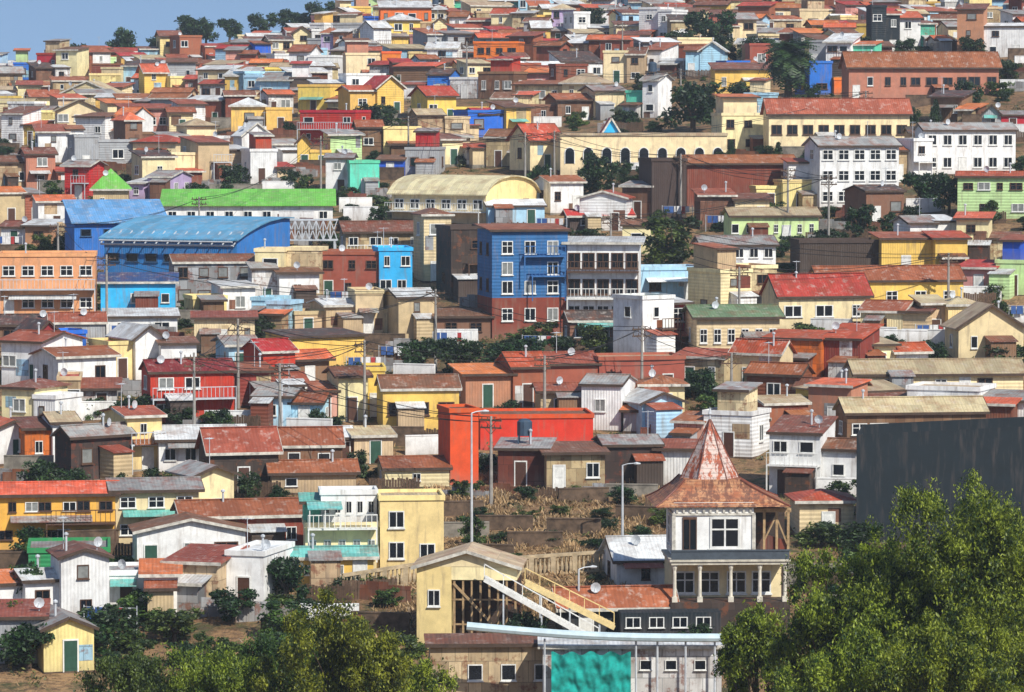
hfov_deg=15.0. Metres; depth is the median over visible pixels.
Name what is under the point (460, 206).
window
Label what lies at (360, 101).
window
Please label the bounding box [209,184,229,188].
retaining wall
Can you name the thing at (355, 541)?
window
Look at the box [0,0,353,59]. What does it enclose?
sky
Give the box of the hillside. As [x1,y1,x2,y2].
[0,42,1023,691]
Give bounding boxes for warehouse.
[61,199,166,269]
[856,417,1023,545]
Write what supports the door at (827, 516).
in the house at (819, 504)
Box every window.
[0,530,13,540]
[1,266,15,276]
[1,355,15,366]
[3,330,12,335]
[8,502,16,512]
[9,133,16,139]
[12,398,25,412]
[17,438,20,452]
[19,172,24,180]
[21,266,34,276]
[21,300,34,308]
[25,502,37,511]
[32,231,42,241]
[35,441,43,453]
[35,589,49,597]
[36,158,47,166]
[37,502,51,511]
[39,406,44,413]
[40,265,54,276]
[40,300,54,308]
[43,364,47,378]
[44,530,57,537]
[51,136,55,141]
[57,114,68,121]
[57,529,70,536]
[59,265,73,276]
[60,299,72,308]
[61,53,68,59]
[62,502,75,511]
[68,389,79,391]
[73,169,77,176]
[76,501,89,511]
[76,565,89,579]
[79,265,91,276]
[79,297,92,308]
[80,229,91,236]
[80,599,91,610]
[81,448,93,464]
[95,126,100,132]
[95,365,105,376]
[99,501,112,509]
[107,253,119,261]
[112,149,123,158]
[119,497,136,508]
[119,524,131,535]
[126,253,137,261]
[129,122,137,129]
[129,293,134,303]
[132,538,134,558]
[133,187,138,194]
[134,165,138,174]
[140,423,146,433]
[143,253,157,262]
[143,375,146,389]
[147,496,165,508]
[154,322,169,326]
[156,404,165,412]
[158,377,174,389]
[159,117,165,124]
[161,293,168,302]
[162,254,168,262]
[164,448,176,460]
[168,211,176,214]
[176,496,192,498]
[178,267,188,278]
[178,289,190,300]
[181,41,187,46]
[184,377,201,389]
[185,448,196,460]
[187,211,195,215]
[198,268,208,277]
[198,290,210,293]
[202,88,209,94]
[203,73,207,78]
[206,211,214,215]
[214,541,237,544]
[217,73,224,78]
[217,267,228,277]
[225,211,232,215]
[235,296,245,308]
[239,267,247,277]
[244,113,254,121]
[244,211,251,215]
[247,80,254,87]
[262,211,270,216]
[262,258,277,265]
[272,43,278,48]
[273,404,276,416]
[280,100,290,106]
[283,42,289,48]
[284,478,297,486]
[285,526,297,540]
[288,452,299,458]
[297,56,303,60]
[300,36,306,40]
[303,117,313,122]
[304,565,309,575]
[318,453,329,458]
[319,211,327,218]
[323,260,332,268]
[324,36,329,41]
[324,540,330,544]
[325,406,328,417]
[333,16,339,21]
[334,163,340,169]
[339,539,345,544]
[343,117,350,121]
[345,283,350,290]
[346,501,351,513]
[348,260,355,269]
[349,237,357,244]
[352,79,358,84]
[353,539,359,544]
[357,501,362,513]
[358,99,366,104]
[363,138,373,145]
[366,260,376,268]
[367,58,375,64]
[368,501,373,513]
[368,539,374,544]
[369,237,381,245]
[371,283,378,287]
[380,280,391,287]
[381,96,384,103]
[384,256,389,266]
[387,402,396,415]
[388,511,404,529]
[388,542,404,559]
[389,237,397,244]
[394,24,401,30]
[394,199,404,208]
[397,280,406,287]
[400,256,410,266]
[408,13,415,17]
[409,23,412,31]
[409,199,419,208]
[410,157,417,165]
[413,473,420,481]
[414,302,419,311]
[416,222,419,235]
[420,543,434,556]
[424,402,429,415]
[426,199,434,207]
[427,589,440,607]
[429,104,437,107]
[429,224,435,235]
[437,402,454,415]
[438,51,445,58]
[440,199,451,209]
[441,272,444,282]
[445,322,456,328]
[451,123,462,128]
[456,199,467,209]
[465,37,473,44]
[467,664,483,681]
[469,67,475,73]
[470,323,481,331]
[471,240,476,248]
[472,200,482,209]
[474,119,484,128]
[478,48,483,53]
[479,241,481,254]
[481,80,485,89]
[483,67,490,70]
[485,243,488,255]
[485,278,488,291]
[494,81,499,89]
[496,48,502,53]
[500,664,516,681]
[501,241,513,254]
[501,262,513,275]
[501,281,513,294]
[501,308,513,321]
[504,81,511,89]
[507,48,515,51]
[517,148,521,158]
[520,0,525,7]
[524,241,536,254]
[524,281,536,294]
[524,308,536,321]
[533,664,542,681]
[534,90,545,98]
[540,190,543,198]
[541,110,545,115]
[546,241,558,254]
[546,280,558,293]
[546,308,557,321]
[547,261,557,274]
[554,11,558,17]
[554,398,556,407]
[555,192,560,200]
[564,147,574,163]
[566,106,570,113]
[567,253,580,268]
[568,279,580,295]
[568,305,579,309]
[574,329,581,337]
[577,69,584,74]
[578,17,585,22]
[582,253,594,269]
[582,279,594,295]
[582,305,594,309]
[583,147,592,163]
[585,462,600,478]
[593,67,600,74]
[594,399,605,412]
[596,253,609,269]
[596,279,609,295]
[597,305,608,309]
[601,147,611,163]
[606,43,611,49]
[606,560,610,576]
[610,253,623,269]
[610,279,622,295]
[612,57,619,61]
[620,147,630,163]
[623,306,630,317]
[625,253,637,269]
[625,617,641,628]
[626,279,636,292]
[630,72,639,78]
[631,58,637,63]
[639,147,648,157]
[639,660,651,670]
[641,568,650,580]
[645,104,653,111]
[646,14,651,19]
[648,84,652,91]
[648,617,664,628]
[649,282,660,291]
[653,307,659,317]
[657,147,667,156]
[664,660,677,670]
[666,512,670,546]
[672,617,688,628]
[674,308,684,322]
[676,147,685,157]
[676,571,695,594]
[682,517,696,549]
[688,327,690,341]
[694,147,704,153]
[694,660,706,670]
[696,617,711,627]
[699,329,707,343]
[700,299,706,303]
[702,571,720,594]
[708,517,741,549]
[713,147,722,153]
[713,329,721,343]
[721,77,726,86]
[725,571,746,594]
[726,120,734,128]
[727,139,734,146]
[727,329,734,343]
[730,279,737,286]
[731,224,738,233]
[736,248,743,257]
[741,328,748,337]
[743,23,753,29]
[744,120,752,127]
[746,139,749,146]
[749,248,757,257]
[750,571,771,594]
[757,53,765,61]
[757,274,766,283]
[759,424,764,442]
[764,248,772,257]
[767,383,780,394]
[771,125,781,134]
[773,441,787,452]
[774,225,777,232]
[784,305,803,317]
[786,24,793,27]
[787,125,797,134]
[798,224,801,232]
[799,441,814,453]
[803,125,812,134]
[809,224,813,231]
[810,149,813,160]
[814,305,832,317]
[816,83,827,89]
[818,125,828,131]
[822,150,833,160]
[822,170,833,181]
[822,191,832,201]
[827,46,837,51]
[832,464,844,476]
[834,125,844,134]
[837,170,849,181]
[838,150,849,160]
[838,191,844,201]
[838,420,842,434]
[839,46,847,51]
[850,125,859,134]
[851,423,866,435]
[852,304,860,316]
[853,150,865,160]
[854,170,864,181]
[865,125,875,134]
[867,77,872,85]
[869,149,881,160]
[870,170,880,180]
[872,14,882,21]
[881,125,891,134]
[885,77,890,85]
[885,149,896,160]
[885,170,895,180]
[886,291,897,299]
[889,201,901,211]
[891,19,895,26]
[897,125,906,134]
[900,77,905,85]
[905,21,911,28]
[910,77,920,85]
[915,291,926,293]
[918,146,925,154]
[925,77,937,85]
[928,135,936,145]
[933,157,936,167]
[935,379,946,381]
[943,77,952,85]
[943,135,952,145]
[943,157,951,167]
[943,290,954,298]
[949,334,952,348]
[957,77,966,85]
[958,135,967,145]
[963,183,972,189]
[966,30,970,35]
[966,225,975,233]
[967,13,976,19]
[968,77,979,86]
[971,336,977,348]
[973,135,982,145]
[973,157,981,167]
[977,182,990,190]
[977,378,992,382]
[986,77,996,86]
[987,12,992,17]
[988,135,997,145]
[988,157,996,167]
[989,46,996,50]
[991,31,999,36]
[997,183,1002,189]
[1003,135,1012,145]
[1003,157,1011,167]
[1010,183,1022,189]
[1012,204,1023,211]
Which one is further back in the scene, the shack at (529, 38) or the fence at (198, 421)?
the shack at (529, 38)
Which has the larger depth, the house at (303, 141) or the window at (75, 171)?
the house at (303, 141)
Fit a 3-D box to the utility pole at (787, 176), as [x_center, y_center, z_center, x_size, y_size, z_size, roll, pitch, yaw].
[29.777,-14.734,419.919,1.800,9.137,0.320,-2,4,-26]
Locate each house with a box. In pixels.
[0,52,12,65]
[0,66,24,85]
[0,95,54,145]
[0,155,24,187]
[0,186,46,223]
[0,216,62,245]
[0,242,97,313]
[0,295,51,346]
[0,319,87,384]
[0,368,82,417]
[0,406,19,465]
[0,480,120,550]
[0,554,58,606]
[0,598,50,664]
[8,60,36,63]
[10,401,82,468]
[12,318,87,345]
[13,48,30,79]
[17,141,64,189]
[23,85,59,104]
[26,60,70,80]
[27,537,110,566]
[28,337,121,380]
[29,179,75,218]
[32,124,85,163]
[33,599,99,673]
[36,39,91,75]
[45,516,114,613]
[47,293,107,343]
[50,413,137,479]
[52,96,103,124]
[57,218,64,246]
[57,352,121,400]
[59,144,108,198]
[60,79,124,92]
[66,134,135,163]
[72,96,154,138]
[80,45,112,72]
[87,321,168,379]
[89,169,131,198]
[97,272,178,310]
[98,45,116,62]
[99,383,167,474]
[101,55,163,81]
[102,307,180,333]
[105,476,204,543]
[109,558,182,620]
[110,107,153,139]
[111,73,138,92]
[126,170,193,198]
[127,511,250,561]
[128,136,205,183]
[129,134,179,151]
[135,62,184,92]
[136,30,182,55]
[138,351,237,424]
[152,118,219,137]
[153,424,246,474]
[155,331,199,358]
[160,517,294,618]
[165,437,241,498]
[167,253,254,308]
[169,32,223,59]
[170,489,302,545]
[178,136,246,180]
[183,280,259,310]
[190,310,258,353]
[194,426,283,491]
[197,64,252,94]
[210,334,256,361]
[213,121,229,144]
[223,46,260,63]
[228,94,292,131]
[230,112,296,163]
[234,341,309,407]
[240,132,295,183]
[240,337,335,388]
[243,72,293,90]
[245,261,323,307]
[248,31,294,58]
[248,365,331,425]
[250,287,303,334]
[254,238,327,293]
[261,327,368,365]
[266,449,360,494]
[277,426,345,458]
[286,44,342,78]
[288,26,321,44]
[289,61,319,106]
[290,533,379,586]
[293,279,363,331]
[294,133,330,161]
[297,84,344,116]
[297,103,372,145]
[298,486,444,576]
[304,365,373,421]
[307,11,335,30]
[307,73,385,84]
[311,0,353,22]
[318,23,354,54]
[319,123,364,159]
[322,231,378,297]
[323,146,358,192]
[330,7,370,22]
[331,415,397,464]
[332,12,364,37]
[335,75,407,112]
[335,220,412,271]
[336,11,393,46]
[342,38,401,72]
[346,160,379,195]
[347,283,387,332]
[348,0,371,12]
[351,120,421,159]
[362,363,385,417]
[364,4,378,20]
[369,0,377,12]
[372,227,412,287]
[374,373,461,433]
[374,455,452,488]
[375,128,445,175]
[377,0,432,20]
[380,14,422,43]
[383,287,438,340]
[401,63,460,100]
[407,85,466,114]
[407,95,473,142]
[408,31,463,60]
[410,208,454,282]
[410,542,526,648]
[411,24,473,57]
[420,15,449,29]
[430,0,454,7]
[431,5,447,21]
[432,0,448,7]
[432,308,494,338]
[435,224,480,302]
[437,404,479,485]
[440,133,485,168]
[447,11,490,29]
[447,345,550,407]
[449,56,527,99]
[453,98,534,139]
[454,0,460,7]
[459,0,516,17]
[465,102,503,142]
[473,41,524,60]
[474,223,571,338]
[478,408,593,449]
[483,128,512,167]
[483,199,547,222]
[488,0,517,7]
[489,8,539,28]
[490,91,540,103]
[493,418,556,488]
[505,113,561,176]
[511,73,614,103]
[518,0,553,9]
[520,48,602,75]
[525,0,553,9]
[527,20,552,37]
[527,93,593,122]
[529,376,580,407]
[532,168,586,214]
[537,0,575,26]
[539,441,610,488]
[542,332,685,387]
[548,583,679,631]
[558,32,592,40]
[560,205,636,232]
[560,309,612,347]
[562,236,645,309]
[563,11,608,33]
[576,183,635,230]
[577,81,626,119]
[578,373,638,433]
[579,0,591,3]
[591,411,665,486]
[598,535,666,584]
[603,42,648,82]
[607,0,631,11]
[612,293,694,352]
[618,62,674,118]
[618,180,653,218]
[618,408,790,633]
[620,219,653,254]
[623,388,688,437]
[635,366,689,412]
[638,4,687,36]
[638,157,687,218]
[641,264,693,299]
[647,38,685,78]
[652,438,698,485]
[666,14,707,36]
[668,381,770,459]
[673,332,797,391]
[678,154,795,212]
[681,297,785,348]
[683,38,729,78]
[687,242,777,303]
[690,181,773,229]
[691,228,779,263]
[708,62,770,98]
[710,94,763,153]
[716,56,756,61]
[718,12,759,47]
[720,207,822,241]
[743,78,778,112]
[743,342,872,394]
[749,158,816,206]
[757,384,816,426]
[758,261,873,328]
[760,98,913,148]
[760,307,883,377]
[766,409,856,498]
[769,0,828,27]
[784,488,855,540]
[789,238,878,272]
[792,369,906,398]
[795,61,841,97]
[801,121,902,211]
[804,368,871,431]
[808,264,966,299]
[822,32,883,76]
[832,389,989,437]
[838,49,1002,97]
[842,168,906,221]
[844,358,1023,389]
[856,299,936,328]
[865,0,901,50]
[865,336,933,357]
[868,223,972,264]
[889,197,956,230]
[896,123,937,182]
[899,9,937,50]
[901,120,931,137]
[906,381,1023,418]
[908,287,975,328]
[913,119,1018,175]
[925,21,956,50]
[926,84,988,121]
[940,300,1023,358]
[952,204,1021,259]
[954,0,1023,56]
[955,163,1023,218]
[960,234,1023,299]
[979,102,1023,123]
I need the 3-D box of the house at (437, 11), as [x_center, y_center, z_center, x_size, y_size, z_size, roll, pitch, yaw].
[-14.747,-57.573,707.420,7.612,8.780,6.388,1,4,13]
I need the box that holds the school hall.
[384,174,540,223]
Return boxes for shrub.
[0,138,9,142]
[0,145,14,154]
[8,525,47,550]
[15,244,35,250]
[16,458,62,480]
[22,536,51,550]
[28,139,34,146]
[42,180,61,194]
[46,239,56,248]
[53,189,64,193]
[53,467,90,480]
[84,396,104,419]
[94,651,125,669]
[97,284,100,296]
[100,627,146,652]
[107,472,127,477]
[109,556,133,561]
[119,174,131,184]
[122,637,160,667]
[141,467,165,476]
[141,607,174,634]
[162,470,171,476]
[163,640,203,666]
[177,300,183,309]
[177,318,193,329]
[188,182,208,188]
[192,631,213,650]
[199,649,220,663]
[201,636,252,664]
[209,407,234,423]
[216,181,236,188]
[255,315,275,337]
[264,593,295,603]
[265,631,288,650]
[268,484,289,496]
[281,120,296,129]
[295,186,314,188]
[298,597,323,602]
[299,174,313,186]
[307,408,329,417]
[317,233,339,248]
[330,415,347,424]
[330,575,360,585]
[333,361,361,365]
[336,189,348,204]
[337,216,350,220]
[338,616,375,635]
[340,186,360,192]
[346,449,372,477]
[360,573,387,580]
[365,150,384,159]
[366,206,390,219]
[367,195,391,206]
[379,182,389,187]
[380,105,393,112]
[391,117,407,125]
[395,632,428,659]
[396,341,421,345]
[420,337,433,341]
[427,337,462,355]
[454,515,476,520]
[456,154,465,164]
[458,158,468,166]
[469,480,486,489]
[478,452,497,469]
[493,399,521,407]
[496,620,521,626]
[499,337,537,348]
[504,333,534,338]
[508,611,549,628]
[517,321,562,342]
[566,111,589,126]
[568,122,580,130]
[570,228,606,235]
[578,540,594,546]
[586,574,606,580]
[601,518,619,530]
[609,109,623,119]
[613,115,622,121]
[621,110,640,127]
[626,174,638,180]
[645,121,663,131]
[651,209,670,220]
[677,623,714,633]
[684,367,716,397]
[685,369,719,396]
[694,393,717,408]
[710,222,723,232]
[753,145,773,153]
[769,201,786,206]
[776,241,789,256]
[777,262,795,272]
[778,235,793,244]
[788,235,805,239]
[790,576,806,587]
[792,322,815,327]
[793,94,806,97]
[795,323,824,329]
[803,84,820,97]
[815,521,877,551]
[819,205,840,217]
[823,584,841,593]
[824,480,855,505]
[831,563,853,572]
[836,547,869,568]
[838,232,849,237]
[884,333,905,341]
[900,205,921,214]
[913,46,930,50]
[923,339,948,357]
[982,283,1006,300]
[982,344,1023,361]
[984,81,1015,96]
[995,91,1011,101]
[1009,155,1023,170]
[1016,216,1023,229]
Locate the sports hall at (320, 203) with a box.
[160,189,335,218]
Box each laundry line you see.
[0,235,22,244]
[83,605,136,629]
[328,291,347,297]
[346,355,384,364]
[381,346,409,355]
[437,332,466,340]
[522,334,560,340]
[535,217,566,226]
[664,205,692,216]
[705,215,723,231]
[915,324,944,328]
[1009,305,1022,313]
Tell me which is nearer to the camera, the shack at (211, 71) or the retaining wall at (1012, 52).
the retaining wall at (1012, 52)
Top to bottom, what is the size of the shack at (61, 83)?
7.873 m
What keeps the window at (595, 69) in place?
in the house at (593, 61)
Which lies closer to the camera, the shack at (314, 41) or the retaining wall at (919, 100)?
the retaining wall at (919, 100)
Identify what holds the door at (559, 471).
in the house at (567, 464)
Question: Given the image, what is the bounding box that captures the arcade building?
[555,133,727,177]
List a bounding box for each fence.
[0,468,33,480]
[2,469,50,480]
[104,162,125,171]
[109,542,131,559]
[117,380,131,395]
[122,378,140,380]
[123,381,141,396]
[145,324,175,331]
[157,329,184,335]
[183,417,229,423]
[201,179,222,187]
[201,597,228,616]
[220,132,233,141]
[232,415,260,425]
[234,481,280,497]
[236,601,292,621]
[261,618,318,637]
[262,177,281,180]
[268,128,295,137]
[281,121,298,128]
[290,221,319,230]
[290,229,315,234]
[292,162,308,168]
[292,167,317,176]
[294,233,312,245]
[296,164,325,173]
[297,584,352,602]
[299,218,326,228]
[342,577,396,600]
[344,192,365,196]
[360,581,410,601]
[368,188,391,197]
[369,477,419,488]
[370,358,403,371]
[373,351,396,359]
[385,338,420,350]
[393,350,425,362]
[424,428,437,434]
[442,487,488,497]
[459,294,476,307]
[478,453,497,469]
[480,483,519,493]
[519,487,565,497]
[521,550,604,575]
[544,338,584,350]
[582,483,605,486]
[597,121,622,132]
[615,122,643,131]
[640,424,650,433]
[686,70,710,79]
[735,149,757,153]
[819,219,846,230]
[834,229,867,237]
[835,205,844,217]
[851,221,881,230]
[963,292,995,304]
[976,211,1006,223]
[1009,81,1023,91]
[1013,67,1023,71]
[1016,131,1023,141]
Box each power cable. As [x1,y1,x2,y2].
[55,203,187,227]
[83,197,202,223]
[101,259,426,295]
[112,256,437,291]
[188,346,356,360]
[189,359,481,421]
[191,359,255,368]
[199,354,495,417]
[200,354,284,364]
[201,341,368,356]
[207,137,323,196]
[209,141,314,198]
[232,324,358,345]
[234,294,429,324]
[243,320,367,341]
[246,290,439,320]
[274,369,482,421]
[281,346,357,368]
[285,342,367,364]
[286,365,488,416]
[320,136,520,146]
[327,133,528,143]
[331,118,408,137]
[361,346,538,361]
[369,341,548,357]
[404,119,536,139]
[405,72,676,119]
[412,70,681,116]
[413,117,543,136]
[430,294,635,330]
[440,290,645,326]
[464,45,669,76]
[469,42,683,74]
[470,23,623,43]
[470,25,618,46]
[521,136,637,157]
[529,133,683,154]
[540,331,634,360]
[543,358,724,365]
[549,354,733,361]
[551,135,652,157]
[554,326,646,355]
[559,132,664,154]
[560,94,861,135]
[569,91,868,132]
[606,218,733,271]
[607,218,940,257]
[615,214,743,267]
[616,214,950,253]
[617,175,832,214]
[632,179,823,217]
[636,330,722,357]
[648,327,735,353]
[677,72,859,95]
[677,158,778,173]
[684,154,791,170]
[686,70,867,93]
[687,162,821,181]
[698,160,825,177]
[734,257,942,273]
[744,253,952,269]
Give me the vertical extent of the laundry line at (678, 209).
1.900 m
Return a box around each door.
[5,299,13,313]
[7,208,15,219]
[10,230,17,243]
[12,438,18,454]
[27,131,32,144]
[29,363,32,378]
[37,175,44,189]
[52,215,60,218]
[63,639,78,671]
[75,185,81,198]
[82,155,89,158]
[96,392,107,400]
[117,357,127,377]
[119,587,133,605]
[142,447,153,469]
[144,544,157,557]
[211,164,214,178]
[212,112,217,116]
[215,87,220,94]
[220,329,226,334]
[235,352,243,361]
[236,576,250,600]
[237,466,249,478]
[258,167,265,183]
[262,287,271,294]
[271,101,276,106]
[277,117,283,127]
[298,406,309,417]
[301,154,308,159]
[303,317,313,327]
[305,365,314,388]
[310,100,316,109]
[323,280,332,294]
[329,397,330,417]
[337,179,344,190]
[342,441,350,458]
[346,396,357,420]
[353,560,366,579]
[361,179,363,192]
[363,313,373,332]
[369,440,381,463]
[370,393,376,416]
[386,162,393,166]
[394,101,399,112]
[431,261,435,280]
[447,109,453,114]
[450,148,457,164]
[461,84,466,98]
[482,383,493,407]
[494,150,501,166]
[514,461,526,486]
[522,383,533,406]
[527,209,535,222]
[544,154,550,165]
[553,465,565,487]
[555,33,560,37]
[573,195,580,208]
[579,612,593,631]
[582,107,588,119]
[610,212,618,230]
[613,70,619,82]
[633,201,641,218]
[662,373,673,376]
[684,282,687,299]
[685,366,694,380]
[688,63,694,69]
[723,431,734,456]
[768,193,774,205]
[776,468,784,493]
[782,225,790,239]
[811,54,817,60]
[822,511,834,524]
[827,406,835,430]
[853,85,859,97]
[872,206,880,221]
[899,164,903,181]
[901,255,910,264]
[906,354,916,357]
[920,165,926,174]
[932,319,940,328]
[951,40,956,50]
[958,157,966,170]
[959,377,970,382]
[973,274,983,285]
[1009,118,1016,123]
[1014,274,1017,294]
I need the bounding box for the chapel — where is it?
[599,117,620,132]
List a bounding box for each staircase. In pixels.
[483,564,598,631]
[524,568,614,631]
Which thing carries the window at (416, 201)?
in the school hall
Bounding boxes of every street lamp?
[281,378,296,425]
[470,410,488,541]
[578,565,596,590]
[621,462,640,534]
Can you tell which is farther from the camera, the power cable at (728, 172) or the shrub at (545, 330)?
the power cable at (728, 172)
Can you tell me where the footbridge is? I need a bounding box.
[290,219,337,248]
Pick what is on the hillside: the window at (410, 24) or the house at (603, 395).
the house at (603, 395)
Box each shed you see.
[424,633,542,691]
[466,622,723,691]
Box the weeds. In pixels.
[0,60,1023,687]
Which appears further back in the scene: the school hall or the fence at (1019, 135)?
the fence at (1019, 135)
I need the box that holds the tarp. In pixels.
[551,651,630,691]
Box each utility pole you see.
[49,223,65,249]
[97,255,115,334]
[183,353,204,423]
[191,197,206,215]
[227,319,247,408]
[269,363,290,425]
[313,136,327,188]
[354,340,374,424]
[401,116,414,146]
[426,289,444,370]
[461,42,472,76]
[480,416,501,504]
[518,132,531,176]
[534,355,554,407]
[547,131,561,174]
[602,213,618,235]
[617,22,627,49]
[632,325,651,378]
[673,154,687,219]
[675,69,686,115]
[721,353,741,380]
[730,267,748,303]
[780,167,795,212]
[821,174,836,235]
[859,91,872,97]
[939,253,957,297]
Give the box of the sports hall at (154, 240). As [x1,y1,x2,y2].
[98,215,293,271]
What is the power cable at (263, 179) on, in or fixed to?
attached to the utility pole at (321, 144)
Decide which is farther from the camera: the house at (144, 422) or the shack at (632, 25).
the shack at (632, 25)
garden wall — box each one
[80,401,115,420]
[204,410,250,425]
[262,181,293,188]
[279,211,313,218]
[286,417,332,425]
[300,603,358,610]
[301,605,357,618]
[339,197,371,211]
[343,206,377,219]
[393,363,435,373]
[405,434,437,454]
[437,329,477,344]
[533,116,561,126]
[810,318,852,329]
[815,477,855,494]
[880,327,896,336]
[884,329,927,341]
[904,329,944,347]
[906,198,941,212]
[963,286,1001,301]
[1000,79,1023,88]
[1009,307,1023,321]
[1014,56,1023,63]
[1015,124,1023,136]
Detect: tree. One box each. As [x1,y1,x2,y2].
[0,600,22,607]
[0,622,54,670]
[10,560,43,593]
[30,233,53,250]
[54,230,64,249]
[70,43,85,46]
[73,650,177,691]
[78,603,144,647]
[80,616,118,654]
[105,27,136,46]
[116,587,176,622]
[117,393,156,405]
[144,607,204,642]
[146,36,155,45]
[155,640,277,691]
[162,407,198,423]
[174,15,212,38]
[194,21,219,42]
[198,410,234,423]
[208,586,259,624]
[215,18,243,41]
[218,164,251,183]
[235,471,262,497]
[240,626,329,691]
[247,12,277,31]
[249,583,415,691]
[257,597,323,637]
[266,555,311,599]
[274,8,302,29]
[279,168,304,188]
[290,12,310,23]
[304,0,334,21]
[353,103,395,125]
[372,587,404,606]
[398,337,440,363]
[398,652,459,691]
[429,337,482,372]
[448,479,469,495]
[457,516,487,542]
[466,340,514,362]
[473,506,488,516]
[488,531,506,542]
[512,336,553,350]
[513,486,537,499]
[519,510,541,518]
[526,164,553,178]
[544,336,579,350]
[550,505,568,514]
[574,323,612,352]
[575,150,619,194]
[585,7,606,23]
[588,538,603,548]
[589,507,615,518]
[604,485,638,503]
[612,160,633,183]
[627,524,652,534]
[631,73,643,89]
[639,215,702,263]
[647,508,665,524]
[652,81,725,132]
[664,29,697,37]
[683,9,736,41]
[707,385,717,398]
[711,597,793,691]
[715,35,736,59]
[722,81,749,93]
[726,140,735,153]
[736,41,756,58]
[742,35,774,44]
[758,37,818,97]
[762,595,946,691]
[764,514,925,691]
[773,142,782,153]
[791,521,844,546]
[809,228,841,237]
[835,468,1023,691]
[843,204,878,236]
[860,36,870,40]
[863,593,1023,691]
[871,542,917,626]
[876,211,897,230]
[892,38,917,50]
[899,171,938,197]
[910,106,920,125]
[927,99,942,121]
[928,171,957,213]
[953,80,984,102]
[957,36,987,50]
[974,524,1023,691]
[980,199,1001,223]
[991,299,1013,317]
[999,61,1020,78]
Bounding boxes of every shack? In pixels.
[0,86,17,93]
[0,91,16,95]
[0,94,16,95]
[0,96,21,97]
[0,98,37,100]
[0,101,7,129]
[7,101,46,108]
[15,80,43,97]
[26,105,58,109]
[41,81,49,88]
[41,110,54,123]
[47,93,87,105]
[48,76,85,91]
[72,89,115,105]
[88,73,120,83]
[91,63,122,72]
[93,93,114,108]
[96,98,131,111]
[106,83,134,92]
[111,48,133,56]
[112,93,150,100]
[113,103,169,131]
[114,47,137,51]
[115,52,146,64]
[122,57,133,63]
[130,54,165,60]
[132,97,149,102]
[147,93,194,103]
[150,87,198,95]
[164,54,188,57]
[164,107,196,131]
[165,58,197,75]
[168,99,208,120]
[182,75,197,94]
[188,95,223,122]
[195,65,243,94]
[196,59,212,74]
[202,60,246,65]
[213,44,251,59]
[221,90,256,116]
[229,38,261,43]
[233,71,243,89]
[236,64,256,68]
[241,36,263,38]
[243,67,264,70]
[243,71,284,74]
[244,33,281,35]
[248,59,284,66]
[251,31,271,32]
[257,89,295,113]
[264,67,281,70]
[266,53,288,59]
[268,62,291,66]
[279,67,330,78]
[280,27,305,34]
[285,23,309,27]
[307,38,320,47]
[310,61,335,78]
[321,48,327,54]
[328,46,344,54]
[332,63,339,78]
[367,60,388,73]
[368,46,381,52]
[379,44,426,57]
[387,58,412,74]
[391,33,409,43]
[391,62,445,81]
[409,34,412,43]
[411,54,440,61]
[439,57,485,67]
[444,23,482,29]
[446,10,474,22]
[449,60,489,68]
[455,59,490,76]
[460,30,479,32]
[470,33,511,40]
[474,11,490,17]
[479,30,496,32]
[482,26,514,31]
[497,29,522,33]
[499,52,529,60]
[505,31,546,60]
[520,63,540,70]
[522,17,553,37]
[524,68,548,79]
[533,40,572,60]
[535,4,559,14]
[543,38,559,40]
[548,64,588,79]
[550,26,567,37]
[551,0,585,10]
[567,29,604,33]
[568,39,588,50]
[578,4,614,16]
[585,34,621,57]
[588,0,616,4]
[598,5,609,23]
[598,36,638,59]
[606,10,618,33]
[611,21,638,33]
[614,9,638,20]
[617,31,651,36]
[624,0,641,8]
[630,37,681,57]
[639,0,679,6]
[652,4,694,7]
[658,5,692,6]
[670,37,713,43]
[674,7,691,9]
[679,44,706,57]
[684,7,710,19]
[685,0,695,7]
[693,0,733,8]
[708,10,724,30]
[726,0,762,8]
[733,38,779,60]
[735,1,777,14]
[741,45,771,63]
[744,43,769,61]
[746,34,778,37]
[756,13,771,27]
[756,21,768,33]
[757,28,783,33]
[775,3,800,14]
[776,27,809,41]
[777,1,794,2]
[789,28,823,53]
[802,34,828,58]
[803,20,839,30]
[809,40,825,60]
[821,28,858,35]
[823,23,856,29]
[824,0,835,13]
[824,5,835,14]
[824,14,850,19]
[829,15,857,19]
[833,0,864,14]
[838,20,865,23]
[855,7,865,19]
[855,24,865,36]
[859,2,871,5]
[869,0,901,6]
[882,41,894,50]
[887,8,908,10]
[894,9,929,19]
[897,0,925,4]
[898,4,932,8]
[911,6,956,13]
[926,1,940,6]
[930,14,956,34]
[940,0,963,7]
[964,0,991,5]
[987,6,1002,22]
[992,0,1005,8]
[998,9,1023,22]
[1003,0,1008,8]
[1009,0,1023,9]
[1012,17,1023,22]
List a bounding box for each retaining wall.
[0,143,19,153]
[0,244,21,250]
[0,551,27,568]
[4,455,53,472]
[38,180,64,191]
[64,529,118,549]
[126,163,131,175]
[177,310,200,326]
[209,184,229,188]
[211,117,230,128]
[230,184,261,188]
[299,160,325,165]
[313,230,339,245]
[351,611,409,635]
[364,333,404,350]
[379,167,403,179]
[391,426,423,445]
[393,113,407,124]
[444,500,483,515]
[444,521,488,537]
[458,543,513,553]
[478,515,532,530]
[507,531,562,546]
[546,517,600,533]
[558,487,608,501]
[589,337,612,352]
[606,483,657,497]
[615,505,664,519]
[618,170,638,183]
[645,71,671,76]
[781,146,804,157]
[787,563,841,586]
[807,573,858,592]
[869,542,922,552]
[906,95,930,106]
[962,114,981,121]
[1008,48,1023,59]
[1017,72,1023,78]
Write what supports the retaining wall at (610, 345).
on the hillside

